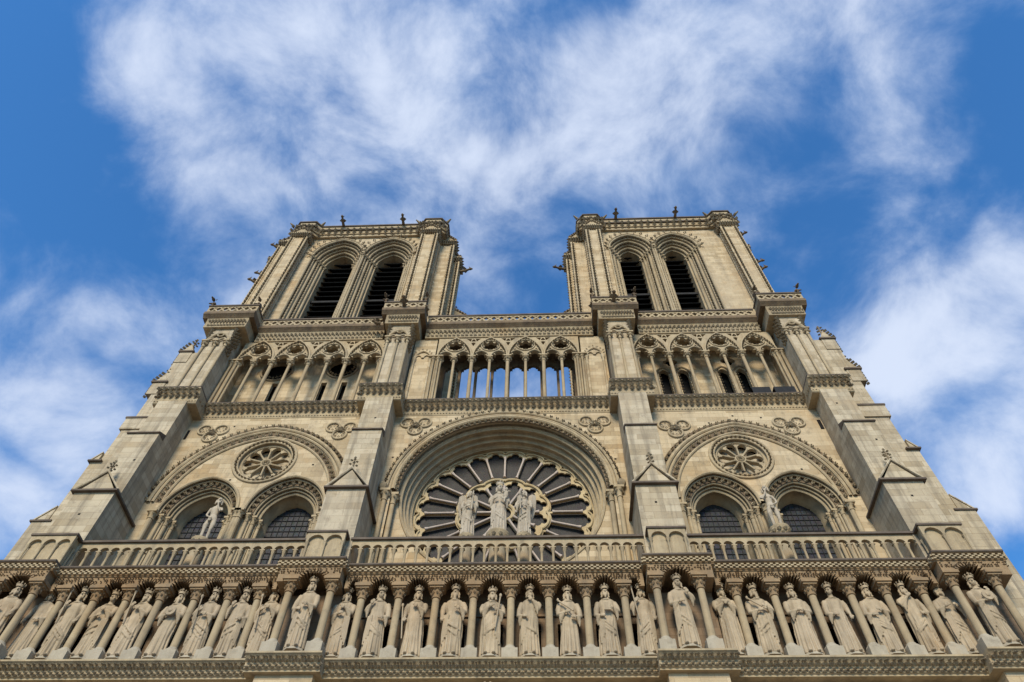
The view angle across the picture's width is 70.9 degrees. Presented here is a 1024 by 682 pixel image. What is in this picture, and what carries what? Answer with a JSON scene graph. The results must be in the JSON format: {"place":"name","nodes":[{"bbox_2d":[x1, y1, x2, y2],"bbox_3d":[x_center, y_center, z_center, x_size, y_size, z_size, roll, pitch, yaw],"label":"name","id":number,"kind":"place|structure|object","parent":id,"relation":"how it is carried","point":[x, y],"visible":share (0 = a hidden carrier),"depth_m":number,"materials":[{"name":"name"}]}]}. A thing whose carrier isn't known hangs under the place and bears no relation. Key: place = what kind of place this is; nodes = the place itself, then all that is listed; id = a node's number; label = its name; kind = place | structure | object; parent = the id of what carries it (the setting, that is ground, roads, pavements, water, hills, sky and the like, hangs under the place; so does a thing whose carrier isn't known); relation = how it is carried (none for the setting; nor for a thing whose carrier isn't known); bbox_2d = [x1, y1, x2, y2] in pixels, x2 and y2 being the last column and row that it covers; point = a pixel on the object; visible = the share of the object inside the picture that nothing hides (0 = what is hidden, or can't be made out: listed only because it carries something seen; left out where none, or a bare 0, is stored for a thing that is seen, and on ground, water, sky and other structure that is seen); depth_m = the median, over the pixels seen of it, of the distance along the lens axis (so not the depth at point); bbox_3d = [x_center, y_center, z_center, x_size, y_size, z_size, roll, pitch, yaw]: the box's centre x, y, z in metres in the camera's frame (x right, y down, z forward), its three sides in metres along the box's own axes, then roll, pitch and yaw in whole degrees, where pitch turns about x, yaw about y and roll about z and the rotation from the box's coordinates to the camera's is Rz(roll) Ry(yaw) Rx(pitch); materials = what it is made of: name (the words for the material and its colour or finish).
{"place":"outdoors","nodes":[
{"label":"outdoors","id":0,"kind":"place"},
{"bbox_2d":[0,206,1023,681],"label":"cathedral","id":1,"kind":"structure","parent":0,"point":[306,412],"depth_m":38.58,"materials":[{"name":"stone"}]},
{"bbox_2d":[0,581,26,632],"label":"king statue","id":2,"kind":"object","parent":1,"relation":"on","point":[11,604],"visible":0.98,"depth_m":28.97,"materials":[{"name":"stone"}]},
{"bbox_2d":[4,589,57,658],"bbox_3d":[-19.223,11.329,28.910,0.892,3.428,0.866,34,-62,-20],"label":"king statue","id":3,"kind":"object","parent":1,"relation":"on","point":[37,615],"visible":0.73,"depth_m":28.69,"materials":[{"name":"stone"}]},
{"bbox_2d":[34,586,89,658],"bbox_3d":[-17.895,11.330,28.883,1.036,3.427,0.822,-1,-56,2],"label":"king statue","id":4,"kind":"object","parent":1,"relation":"on","point":[57,636],"visible":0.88,"depth_m":28.65,"materials":[{"name":"stone"}]},
{"bbox_2d":[69,589,121,658],"bbox_3d":[-16.522,11.350,28.762,0.994,3.250,0.822,-1,-56,2],"label":"king statue","id":5,"kind":"object","parent":1,"relation":"on","point":[99,618],"visible":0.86,"depth_m":28.49,"materials":[{"name":"stone"}]},
{"bbox_2d":[104,587,155,658],"bbox_3d":[-15.153,11.308,28.735,1.068,3.301,0.822,-1,-56,2],"label":"king statue","id":6,"kind":"object","parent":1,"relation":"on","point":[128,631],"visible":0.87,"depth_m":28.48,"materials":[{"name":"stone"}]},
{"bbox_2d":[141,588,188,658],"bbox_3d":[-13.691,11.260,28.638,0.908,3.243,0.908,35,-62,-20],"label":"king statue","id":7,"kind":"object","parent":1,"relation":"on","point":[170,617],"visible":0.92,"depth_m":28.45,"materials":[{"name":"stone"}]},
{"bbox_2d":[121,476,239,564],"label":"lancet window","id":8,"kind":"structure","parent":1,"relation":"in","point":[182,514],"depth_m":38.31,"materials":[{"name":"stone"}]},
{"bbox_2d":[177,586,221,658],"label":"king statue","id":9,"kind":"object","parent":1,"relation":"on","point":[204,615],"visible":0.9,"depth_m":28.36,"materials":[{"name":"stone"}]},
{"bbox_2d":[182,498,223,564],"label":"nude man statue","id":10,"kind":"object","parent":1,"relation":"on","point":[211,520],"visible":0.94,"depth_m":34.69,"materials":[{"name":"stone"}]},
{"bbox_2d":[212,587,252,657],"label":"king statue","id":11,"kind":"object","parent":1,"relation":"on","point":[238,612],"visible":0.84,"depth_m":28.32,"materials":[{"name":"stone"}]},
{"bbox_2d":[244,588,280,657],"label":"king statue","id":12,"kind":"object","parent":1,"relation":"on","point":[267,612],"visible":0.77,"depth_m":28.40,"materials":[{"name":"stone"}]},
{"bbox_2d":[215,475,324,564],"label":"lancet window","id":13,"kind":"structure","parent":1,"relation":"in","point":[290,506],"depth_m":38.28,"materials":[{"name":"stone"}]},
{"bbox_2d":[282,576,319,650],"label":"king statue","id":14,"kind":"object","parent":1,"relation":"on","point":[305,604],"visible":0.95,"depth_m":27.87,"materials":[{"name":"stone"}]},
{"bbox_2d":[324,587,355,657],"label":"king statue","id":15,"kind":"object","parent":1,"relation":"on","point":[342,613],"visible":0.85,"depth_m":28.12,"materials":[{"name":"stone"}]},
{"bbox_2d":[358,585,390,657],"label":"king statue","id":16,"kind":"object","parent":1,"relation":"on","point":[379,611],"visible":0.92,"depth_m":28.10,"materials":[{"name":"stone"}]},
{"bbox_2d":[399,585,427,656],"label":"king statue","id":17,"kind":"object","parent":1,"relation":"on","point":[416,609],"visible":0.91,"depth_m":28.05,"materials":[{"name":"stone"}]},
{"bbox_2d":[438,583,467,656],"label":"king statue","id":18,"kind":"object","parent":1,"relation":"on","point":[455,609],"visible":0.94,"depth_m":28.00,"materials":[{"name":"stone"}]},
{"bbox_2d":[458,490,478,561],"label":"angel statue","id":19,"kind":"object","parent":1,"relation":"on","point":[467,508],"visible":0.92,"depth_m":34.59,"materials":[{"name":"stone"}]},
{"bbox_2d":[478,586,505,656],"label":"king statue","id":20,"kind":"object","parent":1,"relation":"on","point":[492,611],"visible":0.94,"depth_m":27.85,"materials":[{"name":"stone"}]},
{"bbox_2d":[486,479,510,561],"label":"madonna statue","id":21,"kind":"object","parent":1,"relation":"on","point":[500,498],"visible":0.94,"depth_m":34.27,"materials":[{"name":"stone"}]},
{"bbox_2d":[412,451,593,561],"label":"rose window","id":22,"kind":"structure","parent":1,"relation":"in","point":[564,505],"depth_m":40.03,"materials":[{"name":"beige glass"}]},
{"bbox_2d":[515,490,535,560],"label":"angel statue","id":23,"kind":"object","parent":1,"relation":"on","point":[525,507],"visible":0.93,"depth_m":34.51,"materials":[{"name":"stone"}]},
{"bbox_2d":[517,583,541,656],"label":"king statue","id":24,"kind":"object","parent":1,"relation":"on","point":[529,608],"visible":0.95,"depth_m":27.82,"materials":[{"name":"stone"}]},
{"bbox_2d":[555,585,582,655],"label":"king statue","id":25,"kind":"object","parent":1,"relation":"on","point":[568,610],"visible":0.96,"depth_m":27.86,"materials":[{"name":"stone"}]},
{"bbox_2d":[594,583,621,655],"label":"king statue","id":26,"kind":"object","parent":1,"relation":"on","point":[607,608],"visible":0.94,"depth_m":27.77,"materials":[{"name":"stone"}]},
{"bbox_2d":[630,583,657,655],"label":"king statue","id":27,"kind":"object","parent":1,"relation":"on","point":[646,616],"visible":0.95,"depth_m":27.75,"materials":[{"name":"stone"}]},
{"bbox_2d":[667,573,701,647],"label":"king statue","id":28,"kind":"object","parent":1,"relation":"on","point":[678,597],"visible":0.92,"depth_m":27.35,"materials":[{"name":"stone"}]},
{"bbox_2d":[712,582,745,654],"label":"king statue","id":29,"kind":"object","parent":1,"relation":"on","point":[724,606],"visible":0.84,"depth_m":27.65,"materials":[{"name":"stone"}]},
{"bbox_2d":[680,471,781,558],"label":"lancet window","id":30,"kind":"structure","parent":1,"relation":"in","point":[711,501],"depth_m":37.34,"materials":[{"name":"stone"}]},
{"bbox_2d":[745,582,783,654],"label":"king statue","id":31,"kind":"object","parent":1,"relation":"on","point":[758,609],"visible":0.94,"depth_m":27.57,"materials":[{"name":"stone"}]},
{"bbox_2d":[760,485,797,558],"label":"nude woman statue","id":32,"kind":"object","parent":1,"relation":"on","point":[780,526],"visible":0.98,"depth_m":33.83,"materials":[{"name":"stone"}]},
{"bbox_2d":[783,582,824,654],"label":"king statue","id":33,"kind":"object","parent":1,"relation":"on","point":[798,611],"visible":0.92,"depth_m":27.53,"materials":[{"name":"stone"}]},
{"bbox_2d":[761,470,876,558],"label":"lancet window","id":34,"kind":"structure","parent":1,"relation":"in","point":[806,502],"depth_m":37.26,"materials":[{"name":"stone"}]},
{"bbox_2d":[821,582,865,654],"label":"king statue","id":35,"kind":"object","parent":1,"relation":"on","point":[834,608],"visible":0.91,"depth_m":27.51,"materials":[{"name":"stone"}]},
{"bbox_2d":[858,582,906,654],"bbox_3d":[14.106,10.717,27.700,1.078,3.246,0.822,-1,-56,2],"label":"king statue","id":36,"kind":"object","parent":1,"relation":"on","point":[876,613],"visible":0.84,"depth_m":27.41,"materials":[{"name":"stone"}]},
{"bbox_2d":[894,580,946,653],"bbox_3d":[15.601,10.643,27.678,0.865,3.343,0.876,37,-63,-21],"label":"king statue","id":37,"kind":"object","parent":1,"relation":"on","point":[917,614],"visible":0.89,"depth_m":27.40,"materials":[{"name":"stone"}]},
{"bbox_2d":[932,583,979,653],"bbox_3d":[16.956,10.659,27.599,1.103,3.241,0.822,-1,-56,2],"label":"king statue","id":38,"kind":"object","parent":1,"relation":"on","point":[958,629],"visible":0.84,"depth_m":27.36,"materials":[{"name":"stone"}]},
{"bbox_2d":[963,572,1022,645],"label":"king statue","id":39,"kind":"object","parent":1,"relation":"on","point":[993,618],"visible":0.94,"depth_m":26.99,"materials":[{"name":"stone"}]},
{"bbox_2d":[0,0,1023,579],"label":"sky","id":40,"kind":"structure","parent":0,"point":[154,154],"materials":[{"name":"blue"}]}
]}

